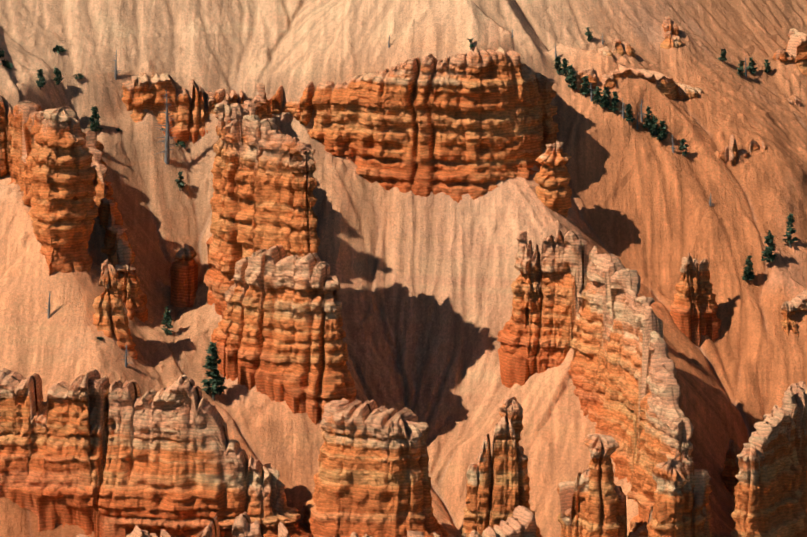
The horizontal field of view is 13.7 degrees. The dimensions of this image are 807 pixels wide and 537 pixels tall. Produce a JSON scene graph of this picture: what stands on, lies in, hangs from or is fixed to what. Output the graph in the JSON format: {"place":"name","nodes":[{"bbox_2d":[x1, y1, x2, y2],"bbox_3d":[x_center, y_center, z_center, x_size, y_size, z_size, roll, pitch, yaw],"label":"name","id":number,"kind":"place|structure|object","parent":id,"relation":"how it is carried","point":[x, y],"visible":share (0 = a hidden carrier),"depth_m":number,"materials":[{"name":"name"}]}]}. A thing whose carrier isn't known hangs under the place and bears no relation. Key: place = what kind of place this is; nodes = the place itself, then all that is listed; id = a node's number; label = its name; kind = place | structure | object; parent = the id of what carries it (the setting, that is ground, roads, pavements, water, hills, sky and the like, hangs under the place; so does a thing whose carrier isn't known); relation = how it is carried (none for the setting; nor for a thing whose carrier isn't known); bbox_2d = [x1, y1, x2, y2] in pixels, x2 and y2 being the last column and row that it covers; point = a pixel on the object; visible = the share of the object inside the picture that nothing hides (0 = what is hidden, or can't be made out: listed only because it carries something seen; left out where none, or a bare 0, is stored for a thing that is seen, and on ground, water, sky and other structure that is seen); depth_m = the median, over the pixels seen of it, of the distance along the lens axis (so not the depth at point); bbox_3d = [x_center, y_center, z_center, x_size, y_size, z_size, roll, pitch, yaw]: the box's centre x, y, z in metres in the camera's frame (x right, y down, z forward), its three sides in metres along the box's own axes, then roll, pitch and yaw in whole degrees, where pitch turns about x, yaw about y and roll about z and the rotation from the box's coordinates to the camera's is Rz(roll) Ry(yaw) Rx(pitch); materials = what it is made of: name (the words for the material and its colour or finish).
{"place":"outdoors","nodes":[
{"label":"outdoors","id":0,"kind":"place"},
{"bbox_2d":[0,0,806,536],"bbox_3d":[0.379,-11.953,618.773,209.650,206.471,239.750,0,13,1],"label":"hillside","id":1,"kind":"structure","parent":0,"point":[426,294],"depth_m":611.72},
{"bbox_2d":[1,59,13,68],"bbox_3d":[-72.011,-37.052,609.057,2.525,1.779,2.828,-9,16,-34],"label":"shrub","id":2,"kind":"object","parent":1,"relation":"on","point":[8,64],"visible":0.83,"depth_m":608.58,"materials":[{"name":"green plant"}]},
{"bbox_2d":[0,96,42,176],"bbox_3d":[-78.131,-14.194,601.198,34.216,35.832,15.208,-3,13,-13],"label":"rock formation","id":3,"kind":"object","parent":1,"relation":"on","point":[6,120],"depth_m":596.58,"materials":[{"name":"orange stone"}]},
{"bbox_2d":[8,101,44,225],"bbox_3d":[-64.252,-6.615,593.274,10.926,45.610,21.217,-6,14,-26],"label":"rock formation","id":4,"kind":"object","parent":1,"relation":"on","point":[26,123],"depth_m":591.04,"materials":[{"name":"orange stone"}]},
{"bbox_2d":[35,69,45,89],"bbox_3d":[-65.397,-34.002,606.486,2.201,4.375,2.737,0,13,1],"label":"conifer","id":5,"kind":"object","parent":1,"relation":"on","point":[40,76],"visible":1,"depth_m":606.04,"materials":[{"name":"green plant"}]},
{"bbox_2d":[43,291,50,318],"bbox_3d":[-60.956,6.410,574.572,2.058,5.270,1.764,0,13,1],"label":"dead conifer","id":6,"kind":"object","parent":1,"relation":"on","point":[49,310],"visible":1,"depth_m":574.52,"materials":[{"name":"grey wood"}]},
{"bbox_2d":[0,368,109,535],"bbox_3d":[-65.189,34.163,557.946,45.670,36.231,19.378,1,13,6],"label":"wall","id":7,"kind":"structure","parent":1,"relation":"on","point":[45,466],"depth_m":550.62,"materials":[{"name":"orange stone"}]},
{"bbox_2d":[53,66,62,84],"bbox_3d":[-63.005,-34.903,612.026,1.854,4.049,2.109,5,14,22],"label":"conifer","id":8,"kind":"object","parent":1,"relation":"on","point":[57,73],"visible":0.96,"depth_m":611.70,"materials":[{"name":"green plant"}]},
{"bbox_2d":[53,45,65,53],"bbox_3d":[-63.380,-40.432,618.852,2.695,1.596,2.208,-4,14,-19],"label":"shrub","id":9,"kind":"object","parent":1,"relation":"on","point":[59,48],"visible":0.94,"depth_m":618.52,"materials":[{"name":"green plant"}]},
{"bbox_2d":[31,106,98,274],"bbox_3d":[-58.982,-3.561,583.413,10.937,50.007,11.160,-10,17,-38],"label":"fin","id":10,"kind":"object","parent":1,"relation":"on","point":[64,212],"visible":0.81,"depth_m":578.04,"materials":[{"name":"orange stone"}]},
{"bbox_2d":[73,73,83,79],"bbox_3d":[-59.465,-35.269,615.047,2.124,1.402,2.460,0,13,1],"label":"shrub","id":11,"kind":"object","parent":1,"relation":"on","point":[80,76],"visible":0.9,"depth_m":614.56,"materials":[{"name":"green plant"}]},
{"bbox_2d":[89,106,102,132],"bbox_3d":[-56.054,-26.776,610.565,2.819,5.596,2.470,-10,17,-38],"label":"conifer","id":12,"kind":"object","parent":1,"relation":"on","point":[94,127],"visible":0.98,"depth_m":610.24,"materials":[{"name":"green plant"}]},
{"bbox_2d":[92,259,137,358],"bbox_3d":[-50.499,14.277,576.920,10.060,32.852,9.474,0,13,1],"label":"hoodoo","id":13,"kind":"object","parent":1,"relation":"on","point":[110,318],"visible":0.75,"depth_m":573.47,"materials":[{"name":"orange stone"}]},
{"bbox_2d":[83,131,147,322],"bbox_3d":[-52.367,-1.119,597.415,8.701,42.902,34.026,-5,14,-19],"label":"rib","id":14,"kind":"object","parent":1,"relation":"on","point":[118,250],"visible":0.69,"depth_m":591.13,"materials":[{"name":"orange stone"}]},
{"bbox_2d":[112,50,120,79],"bbox_3d":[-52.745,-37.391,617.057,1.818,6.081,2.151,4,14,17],"label":"dead conifer","id":15,"kind":"object","parent":1,"relation":"on","point":[116,71],"visible":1,"depth_m":617.18,"materials":[{"name":"grey wood"}]},
{"bbox_2d":[121,343,129,366],"bbox_3d":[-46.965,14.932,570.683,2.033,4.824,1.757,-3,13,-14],"label":"dead conifer","id":16,"kind":"object","parent":1,"relation":"on","point":[125,356],"visible":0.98,"depth_m":570.58,"materials":[{"name":"grey wood"}]},
{"bbox_2d":[126,526,170,536],"bbox_3d":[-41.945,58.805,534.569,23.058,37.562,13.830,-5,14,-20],"label":"rock formation","id":17,"kind":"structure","parent":1,"relation":"on","point":[136,532],"depth_m":530.64,"materials":[{"name":"beige stone"}]},
{"bbox_2d":[154,89,176,164],"bbox_3d":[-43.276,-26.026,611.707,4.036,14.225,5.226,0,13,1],"label":"dead conifer","id":18,"kind":"object","parent":1,"relation":"on","point":[167,146],"visible":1,"depth_m":611.45,"materials":[{"name":"grey wood"}]},
{"bbox_2d":[161,306,174,334],"bbox_3d":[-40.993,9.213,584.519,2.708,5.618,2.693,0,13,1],"label":"conifer","id":19,"kind":"object","parent":1,"relation":"on","point":[167,322],"visible":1,"depth_m":584.13,"materials":[{"name":"green plant"}]},
{"bbox_2d":[122,73,215,143],"bbox_3d":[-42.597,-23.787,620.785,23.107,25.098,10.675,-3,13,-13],"label":"rock outcrop","id":20,"kind":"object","parent":1,"relation":"on","point":[141,94],"depth_m":616.41,"materials":[{"name":"orange stone"}]},
{"bbox_2d":[174,171,185,190],"bbox_3d":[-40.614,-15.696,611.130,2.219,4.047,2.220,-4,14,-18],"label":"conifer","id":21,"kind":"object","parent":1,"relation":"on","point":[180,183],"visible":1,"depth_m":610.86,"materials":[{"name":"green plant"}]},
{"bbox_2d":[176,140,185,147],"bbox_3d":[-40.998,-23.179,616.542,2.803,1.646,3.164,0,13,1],"label":"shrub","id":22,"kind":"object","parent":1,"relation":"on","point":[181,143],"visible":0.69,"depth_m":615.70,"materials":[{"name":"green plant"}]},
{"bbox_2d":[170,243,197,307],"bbox_3d":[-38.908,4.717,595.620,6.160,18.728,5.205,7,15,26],"label":"outcrop","id":23,"kind":"object","parent":1,"relation":"on","point":[184,275],"visible":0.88,"depth_m":593.59,"materials":[{"name":"red stone"}]},
{"bbox_2d":[85,375,312,536],"bbox_3d":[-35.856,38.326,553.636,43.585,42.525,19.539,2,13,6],"label":"wall","id":24,"kind":"structure","parent":1,"relation":"on","point":[174,462],"depth_m":548.15,"materials":[{"name":"orange stone"}]},
{"bbox_2d":[201,341,227,400],"bbox_3d":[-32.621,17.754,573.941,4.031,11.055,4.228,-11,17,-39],"label":"conifer","id":25,"kind":"object","parent":1,"relation":"on","point":[217,379],"visible":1,"depth_m":573.55,"materials":[{"name":"green plant"}]},
{"bbox_2d":[214,88,251,104],"bbox_3d":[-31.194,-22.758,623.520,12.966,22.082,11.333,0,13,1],"label":"rock outcrop","id":26,"kind":"object","parent":1,"relation":"on","point":[222,94],"visible":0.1,"depth_m":619.59,"materials":[{"name":"orange stone"}]},
{"bbox_2d":[203,83,282,305],"bbox_3d":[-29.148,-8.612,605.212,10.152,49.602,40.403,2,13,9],"label":"rock formation","id":27,"kind":"object","parent":1,"relation":"on","point":[259,106],"visible":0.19,"depth_m":589.08,"materials":[{"name":"orange stone"}]},
{"bbox_2d":[196,512,290,536],"bbox_3d":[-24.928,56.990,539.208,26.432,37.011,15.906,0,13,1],"label":"rock formation","id":28,"kind":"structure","parent":1,"relation":"on","point":[244,525],"depth_m":533.71,"materials":[{"name":"stone"}]},
{"bbox_2d":[212,108,320,318],"bbox_3d":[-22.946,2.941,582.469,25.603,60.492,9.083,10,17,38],"label":"fin","id":29,"kind":"object","parent":1,"relation":"on","point":[266,185],"visible":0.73,"depth_m":577.18,"materials":[{"name":"orange stone"}]},
{"bbox_2d":[211,245,356,424],"bbox_3d":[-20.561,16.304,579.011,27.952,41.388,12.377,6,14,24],"label":"fin","id":30,"kind":"object","parent":1,"relation":"on","point":[279,334],"visible":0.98,"depth_m":573.25,"materials":[{"name":"orange stone"}]},
{"bbox_2d":[301,398,447,536],"bbox_3d":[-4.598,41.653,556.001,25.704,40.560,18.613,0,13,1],"label":"butte","id":31,"kind":"object","parent":1,"relation":"on","point":[372,478],"visible":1,"depth_m":549.72,"materials":[{"name":"orange stone"}]},
{"bbox_2d":[350,530,424,536],"bbox_3d":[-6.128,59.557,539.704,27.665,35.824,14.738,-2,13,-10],"label":"rock formation","id":32,"kind":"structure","parent":1,"relation":"on","point":[409,534],"depth_m":536.57,"materials":[{"name":"stone"}]},
{"bbox_2d":[268,47,544,202],"bbox_3d":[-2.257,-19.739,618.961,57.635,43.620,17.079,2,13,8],"label":"rim wall","id":33,"kind":"structure","parent":1,"relation":"on","point":[457,127],"depth_m":611.23,"materials":[{"name":"orange stone"}]},
{"bbox_2d":[467,38,473,49],"bbox_3d":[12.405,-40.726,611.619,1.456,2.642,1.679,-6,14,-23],"label":"conifer","id":34,"kind":"object","parent":1,"relation":"on","point":[471,45],"visible":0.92,"depth_m":611.38,"materials":[{"name":"green plant"}]},
{"bbox_2d":[433,505,536,536],"bbox_3d":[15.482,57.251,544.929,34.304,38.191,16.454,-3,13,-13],"label":"rock formation","id":35,"kind":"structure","parent":1,"relation":"on","point":[521,522],"depth_m":539.42,"materials":[{"name":"stone"}]},
{"bbox_2d":[461,416,534,536],"bbox_3d":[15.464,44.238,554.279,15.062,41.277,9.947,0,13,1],"label":"hoodoo","id":36,"kind":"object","parent":1,"relation":"on","point":[497,487],"depth_m":550.59,"materials":[{"name":"orange stone"}]},
{"bbox_2d":[499,397,541,536],"bbox_3d":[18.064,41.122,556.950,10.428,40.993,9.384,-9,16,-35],"label":"spire","id":37,"kind":"structure","parent":1,"relation":"on","point":[511,408],"depth_m":552.16,"materials":[{"name":"stone"}]},
{"bbox_2d":[535,72,558,148],"bbox_3d":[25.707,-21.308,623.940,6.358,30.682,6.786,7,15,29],"label":"pillar","id":38,"kind":"structure","parent":1,"relation":"on","point":[547,124],"depth_m":620.39,"materials":[{"name":"brown stone"}]},
{"bbox_2d":[533,141,571,217],"bbox_3d":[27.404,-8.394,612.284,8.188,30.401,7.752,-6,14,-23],"label":"hoodoo","id":39,"kind":"object","parent":1,"relation":"on","point":[552,178],"visible":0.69,"depth_m":608.09,"materials":[{"name":"orange stone"}]},
{"bbox_2d":[553,56,562,73],"bbox_3d":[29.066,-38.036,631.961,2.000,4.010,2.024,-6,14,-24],"label":"conifer","id":40,"kind":"object","parent":1,"relation":"on","point":[557,64],"visible":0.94,"depth_m":631.74,"materials":[{"name":"green plant"}]},
{"bbox_2d":[561,58,568,75],"bbox_3d":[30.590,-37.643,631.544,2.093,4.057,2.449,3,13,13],"label":"conifer","id":41,"kind":"object","parent":1,"relation":"on","point":[565,62],"visible":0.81,"depth_m":631.02,"materials":[{"name":"green plant"}]},
{"bbox_2d":[565,64,573,82],"bbox_3d":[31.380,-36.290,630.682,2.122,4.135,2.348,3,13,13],"label":"conifer","id":42,"kind":"object","parent":1,"relation":"on","point":[570,68],"visible":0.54,"depth_m":630.42,"materials":[{"name":"green plant"}]},
{"bbox_2d":[567,69,578,89],"bbox_3d":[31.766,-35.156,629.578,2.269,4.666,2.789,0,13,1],"label":"conifer","id":43,"kind":"object","parent":1,"relation":"on","point":[572,80],"visible":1,"depth_m":629.48,"materials":[{"name":"green plant"}]},
{"bbox_2d":[578,76,592,96],"bbox_3d":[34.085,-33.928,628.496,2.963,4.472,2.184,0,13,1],"label":"conifer","id":44,"kind":"object","parent":1,"relation":"on","point":[584,89],"visible":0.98,"depth_m":628.22,"materials":[{"name":"green plant"}]},
{"bbox_2d":[585,27,592,40],"bbox_3d":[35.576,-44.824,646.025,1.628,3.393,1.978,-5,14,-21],"label":"conifer","id":45,"kind":"object","parent":1,"relation":"on","point":[588,33],"visible":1,"depth_m":645.72,"materials":[{"name":"green plant"}]},
{"bbox_2d":[497,230,696,536],"bbox_3d":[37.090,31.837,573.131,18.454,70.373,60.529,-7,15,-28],"label":"fin","id":46,"kind":"object","parent":1,"relation":"on","point":[598,315],"visible":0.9,"depth_m":574.61,"materials":[{"name":"orange stone"}]},
{"bbox_2d":[591,86,602,104],"bbox_3d":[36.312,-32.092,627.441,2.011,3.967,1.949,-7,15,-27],"label":"conifer","id":47,"kind":"object","parent":1,"relation":"on","point":[597,93],"visible":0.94,"depth_m":627.28,"materials":[{"name":"green plant"}]},
{"bbox_2d":[581,433,619,536],"bbox_3d":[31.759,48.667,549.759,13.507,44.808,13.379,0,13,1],"label":"spire","id":48,"kind":"structure","parent":1,"relation":"on","point":[601,512],"depth_m":544.98,"materials":[{"name":"orange stone"}]},
{"bbox_2d":[599,87,610,109],"bbox_3d":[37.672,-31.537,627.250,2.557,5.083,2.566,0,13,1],"label":"conifer","id":49,"kind":"object","parent":1,"relation":"on","point":[606,92],"visible":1,"depth_m":626.85,"materials":[{"name":"green plant"}]},
{"bbox_2d":[608,91,619,112],"bbox_3d":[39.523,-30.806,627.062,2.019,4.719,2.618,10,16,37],"label":"conifer","id":50,"kind":"object","parent":1,"relation":"on","point":[614,100],"visible":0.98,"depth_m":626.78,"materials":[{"name":"green plant"}]},
{"bbox_2d":[598,38,634,57],"bbox_3d":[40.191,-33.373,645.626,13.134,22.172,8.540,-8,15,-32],"label":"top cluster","id":51,"kind":"object","parent":1,"relation":"on","point":[624,47],"visible":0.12,"depth_m":643.03,"materials":[{"name":"stone"}]},
{"bbox_2d":[620,100,625,118],"bbox_3d":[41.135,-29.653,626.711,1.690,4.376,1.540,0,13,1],"label":"dead conifer","id":52,"kind":"object","parent":1,"relation":"on","point":[623,112],"visible":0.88,"depth_m":626.65,"materials":[{"name":"grey wood"}]},
{"bbox_2d":[625,104,634,123],"bbox_3d":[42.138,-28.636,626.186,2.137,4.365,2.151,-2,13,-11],"label":"conifer","id":53,"kind":"object","parent":1,"relation":"on","point":[628,109],"visible":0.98,"depth_m":625.92,"materials":[{"name":"green plant"}]},
{"bbox_2d":[557,467,711,536],"bbox_3d":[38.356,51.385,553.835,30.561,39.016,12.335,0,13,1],"label":"wall","id":54,"kind":"structure","parent":1,"relation":"on","point":[572,496],"depth_m":549.48,"materials":[{"name":"brown stone"}]},
{"bbox_2d":[579,64,701,99],"bbox_3d":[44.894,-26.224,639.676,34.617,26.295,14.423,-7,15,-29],"label":"rock outcrop","id":55,"kind":"object","parent":1,"relation":"on","point":[669,87],"visible":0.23,"depth_m":635.46,"materials":[{"name":"stone"}]},
{"bbox_2d":[639,99,644,121],"bbox_3d":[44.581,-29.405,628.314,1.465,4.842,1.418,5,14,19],"label":"dead conifer","id":56,"kind":"object","parent":1,"relation":"on","point":[641,106],"visible":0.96,"depth_m":628.29,"materials":[{"name":"grey wood"}]},
{"bbox_2d":[642,106,656,131],"bbox_3d":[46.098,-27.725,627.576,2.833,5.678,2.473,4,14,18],"label":"conifer","id":57,"kind":"object","parent":1,"relation":"on","point":[647,120],"visible":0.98,"depth_m":627.20,"materials":[{"name":"green plant"}]},
{"bbox_2d":[650,116,659,136],"bbox_3d":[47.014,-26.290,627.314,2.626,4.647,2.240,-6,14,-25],"label":"conifer","id":58,"kind":"object","parent":1,"relation":"on","point":[654,125],"visible":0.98,"depth_m":627.18,"materials":[{"name":"green plant"}]},
{"bbox_2d":[656,120,668,141],"bbox_3d":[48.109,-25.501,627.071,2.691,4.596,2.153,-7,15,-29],"label":"conifer","id":59,"kind":"object","parent":1,"relation":"on","point":[662,127],"visible":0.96,"depth_m":626.78,"materials":[{"name":"green plant"}]},
{"bbox_2d":[647,459,686,536],"bbox_3d":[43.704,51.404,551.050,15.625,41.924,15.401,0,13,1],"label":"spire","id":60,"kind":"structure","parent":1,"relation":"on","point":[669,477],"depth_m":545.50,"materials":[{"name":"orange stone"}]},
{"bbox_2d":[662,15,678,35],"bbox_3d":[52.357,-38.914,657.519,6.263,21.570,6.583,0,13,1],"label":"outcrop","id":61,"kind":"object","parent":1,"relation":"on","point":[668,24],"visible":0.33,"depth_m":654.53,"materials":[{"name":"orange stone"}]},
{"bbox_2d":[660,30,685,48],"bbox_3d":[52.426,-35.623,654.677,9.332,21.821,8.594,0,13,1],"label":"hoodoo","id":62,"kind":"object","parent":1,"relation":"on","point":[669,42],"visible":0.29,"depth_m":651.59,"materials":[{"name":"orange stone"}]},
{"bbox_2d":[670,135,675,152],"bbox_3d":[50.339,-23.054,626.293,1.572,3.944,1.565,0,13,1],"label":"dead conifer","id":63,"kind":"object","parent":1,"relation":"on","point":[673,147],"visible":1,"depth_m":626.16,"materials":[{"name":"grey wood"}]},
{"bbox_2d":[679,138,688,155],"bbox_3d":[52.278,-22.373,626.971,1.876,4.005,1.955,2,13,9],"label":"conifer","id":64,"kind":"object","parent":1,"relation":"on","point":[682,148],"visible":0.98,"depth_m":626.77,"materials":[{"name":"green plant"}]},
{"bbox_2d":[670,252,721,347],"bbox_3d":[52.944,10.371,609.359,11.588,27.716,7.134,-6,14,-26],"label":"hoodoo","id":65,"kind":"object","parent":1,"relation":"on","point":[694,308],"visible":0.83,"depth_m":606.38,"materials":[{"name":"orange stone"}]},
{"bbox_2d":[718,49,727,61],"bbox_3d":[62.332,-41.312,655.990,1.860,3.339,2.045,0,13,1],"label":"conifer","id":66,"kind":"object","parent":1,"relation":"on","point":[723,54],"visible":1,"depth_m":655.80,"materials":[{"name":"green plant"}]},
{"bbox_2d":[721,440,738,495],"bbox_3d":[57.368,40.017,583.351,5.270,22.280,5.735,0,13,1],"label":"outcrop","id":67,"kind":"object","parent":1,"relation":"on","point":[730,471],"visible":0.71,"depth_m":580.08,"materials":[{"name":"brown stone"}]},
{"bbox_2d":[737,60,745,76],"bbox_3d":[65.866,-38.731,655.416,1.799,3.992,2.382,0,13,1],"label":"conifer","id":68,"kind":"object","parent":1,"relation":"on","point":[740,71],"visible":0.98,"depth_m":655.18,"materials":[{"name":"green plant"}]},
{"bbox_2d":[719,135,766,166],"bbox_3d":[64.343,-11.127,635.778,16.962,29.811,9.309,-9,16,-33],"label":"hoodoo group","id":69,"kind":"object","parent":1,"relation":"on","point":[730,152],"visible":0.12,"depth_m":630.51},
{"bbox_2d":[744,57,748,76],"bbox_3d":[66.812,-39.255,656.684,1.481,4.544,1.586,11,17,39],"label":"dead conifer","id":70,"kind":"object","parent":1,"relation":"on","point":[745,69],"visible":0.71,"depth_m":656.65,"materials":[{"name":"grey wood"}]},
{"bbox_2d":[741,255,754,282],"bbox_3d":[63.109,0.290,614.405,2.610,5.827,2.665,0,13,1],"label":"conifer","id":71,"kind":"object","parent":1,"relation":"on","point":[749,274],"visible":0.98,"depth_m":614.15,"materials":[{"name":"green plant"}]},
{"bbox_2d":[746,57,757,73],"bbox_3d":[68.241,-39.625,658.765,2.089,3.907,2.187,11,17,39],"label":"conifer","id":72,"kind":"object","parent":1,"relation":"on","point":[750,67],"visible":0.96,"depth_m":658.62,"materials":[{"name":"green plant"}]},
{"bbox_2d":[762,59,772,73],"bbox_3d":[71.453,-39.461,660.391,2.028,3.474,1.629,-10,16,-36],"label":"conifer","id":73,"kind":"object","parent":1,"relation":"on","point":[767,68],"visible":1,"depth_m":660.27,"materials":[{"name":"green plant"}]},
{"bbox_2d":[730,381,806,536],"bbox_3d":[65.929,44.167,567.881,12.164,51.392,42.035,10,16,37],"label":"wall","id":74,"kind":"structure","parent":1,"relation":"on","point":[770,493],"depth_m":555.95,"materials":[{"name":"orange stone"}]},
{"bbox_2d":[760,230,777,267],"bbox_3d":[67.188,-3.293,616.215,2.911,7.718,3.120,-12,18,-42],"label":"conifer","id":75,"kind":"object","parent":1,"relation":"on","point":[769,249],"visible":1,"depth_m":616.08,"materials":[{"name":"green plant"}]},
{"bbox_2d":[773,32,806,75],"bbox_3d":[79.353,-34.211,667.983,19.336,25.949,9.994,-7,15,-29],"label":"rock formation","id":76,"kind":"object","parent":1,"relation":"on","point":[795,51],"visible":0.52,"depth_m":663.14,"materials":[{"name":"orange stone"}]},
{"bbox_2d":[783,213,798,247],"bbox_3d":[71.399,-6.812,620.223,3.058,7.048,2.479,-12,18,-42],"label":"conifer","id":77,"kind":"object","parent":1,"relation":"on","point":[790,218],"visible":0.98,"depth_m":619.97,"materials":[{"name":"green plant"}]},
{"bbox_2d":[787,28,798,41],"bbox_3d":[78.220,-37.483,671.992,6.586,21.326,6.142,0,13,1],"label":"outcrop","id":78,"kind":"object","parent":1,"relation":"on","point":[792,30],"visible":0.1,"depth_m":670.14,"materials":[{"name":"beige stone"}]},
{"bbox_2d":[780,290,806,336],"bbox_3d":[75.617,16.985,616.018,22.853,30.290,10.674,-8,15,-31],"label":"rock formation","id":79,"kind":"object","parent":1,"relation":"on","point":[798,303],"depth_m":609.88,"materials":[{"name":"stone"}]},
{"bbox_2d":[787,97,800,106],"bbox_3d":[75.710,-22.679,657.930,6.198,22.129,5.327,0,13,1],"label":"outcrop","id":80,"kind":"object","parent":1,"relation":"on","point":[797,102],"visible":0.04,"depth_m":654.83,"materials":[{"name":"orange stone"}]}
]}

